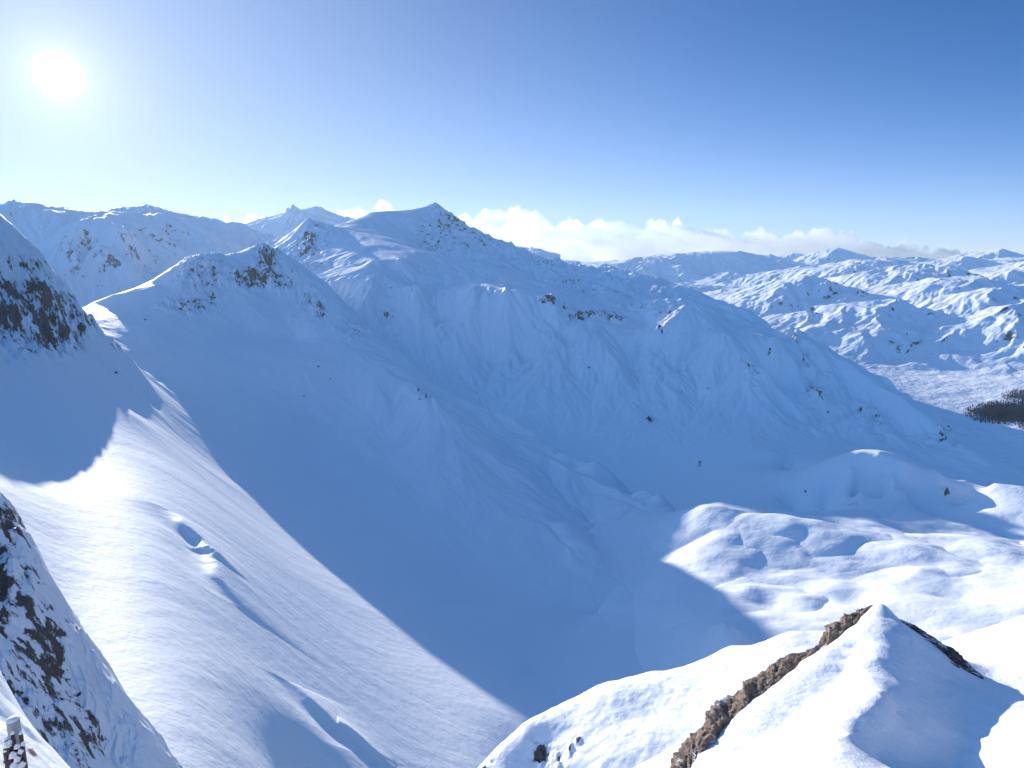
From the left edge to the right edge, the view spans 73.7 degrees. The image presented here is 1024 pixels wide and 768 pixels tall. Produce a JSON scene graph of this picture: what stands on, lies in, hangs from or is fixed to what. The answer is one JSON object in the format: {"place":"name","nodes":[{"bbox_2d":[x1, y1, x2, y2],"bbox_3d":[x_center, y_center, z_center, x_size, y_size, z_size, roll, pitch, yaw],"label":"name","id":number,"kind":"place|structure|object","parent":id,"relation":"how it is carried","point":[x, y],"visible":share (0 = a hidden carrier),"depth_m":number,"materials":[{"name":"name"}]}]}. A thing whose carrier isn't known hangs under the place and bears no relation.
{"place":"outdoors","nodes":[
{"label":"outdoors","id":0,"kind":"place"},
{"bbox_2d":[0,671,69,767],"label":"snow ridge","id":1,"kind":"structure","parent":0,"point":[41,752],"depth_m":41.63,"materials":[{"name":"white snow"}]},
{"bbox_2d":[3,715,27,767],"bbox_3d":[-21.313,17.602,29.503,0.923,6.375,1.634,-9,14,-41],"label":"cairn","id":2,"kind":"object","parent":1,"relation":"on","point":[14,753],"visible":1,"depth_m":28.78,"materials":[{"name":"stone"}]},
{"bbox_2d":[0,491,182,767],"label":"rocky slope","id":3,"kind":"structure","parent":0,"point":[79,707],"depth_m":116.01,"materials":[{"name":"white snow"}]},
{"bbox_2d":[0,200,560,305],"bbox_3d":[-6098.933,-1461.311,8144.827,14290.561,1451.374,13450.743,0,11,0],"label":"distant mountains","id":4,"kind":"structure","parent":0,"point":[90,257],"depth_m":4169.72,"materials":[{"name":"white snow"}]},
{"bbox_2d":[0,214,674,767],"bbox_3d":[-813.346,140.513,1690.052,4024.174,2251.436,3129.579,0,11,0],"label":"snow slope","id":5,"kind":"structure","parent":0,"point":[258,536],"depth_m":735.05,"materials":[{"name":"white snow"}]},
{"bbox_2d":[0,0,1023,261],"label":"sky","id":6,"kind":"structure","parent":0,"point":[576,130],"materials":[{"name":"blue"}]},
{"bbox_2d":[266,202,1023,672],"bbox_3d":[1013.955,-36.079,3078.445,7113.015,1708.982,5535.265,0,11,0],"label":"central mountain","id":7,"kind":"structure","parent":0,"point":[720,428],"depth_m":1648.84,"materials":[{"name":"white snow"}]},
{"bbox_2d":[478,615,1023,767],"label":"snow crest","id":8,"kind":"object","parent":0,"point":[631,721],"visible":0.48,"depth_m":65.10,"materials":[{"name":"white snow"}]},
{"bbox_2d":[563,248,1023,470],"bbox_3d":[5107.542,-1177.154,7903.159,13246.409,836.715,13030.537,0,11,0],"label":"distant range","id":9,"kind":"structure","parent":0,"point":[942,339],"depth_m":3958.98,"materials":[{"name":"white snow"}]},
{"bbox_2d":[963,388,1023,428],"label":"forest","id":10,"kind":"object","parent":9,"relation":"on","point":[1008,412],"visible":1,"depth_m":2566.52,"materials":[{"name":"plant"}]},
{"bbox_2d":[633,603,1023,767],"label":"snow pyramid","id":11,"kind":"object","parent":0,"point":[879,685],"visible":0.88,"depth_m":18.94,"materials":[{"name":"white snow"}]},
{"bbox_2d":[670,605,872,767],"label":"rock outcrop","id":12,"kind":"object","parent":11,"relation":"on","point":[721,714],"visible":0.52,"depth_m":20.85,"materials":[{"name":"stone"}]},
{"bbox_2d":[899,619,983,678],"bbox_3d":[14.398,8.992,23.056,0.894,1.275,2.682,-10,15,-44],"label":"rock outcrop","id":13,"kind":"object","parent":11,"relation":"on","point":[953,655],"visible":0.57,"depth_m":22.80,"materials":[{"name":"grey stone"}]}
]}

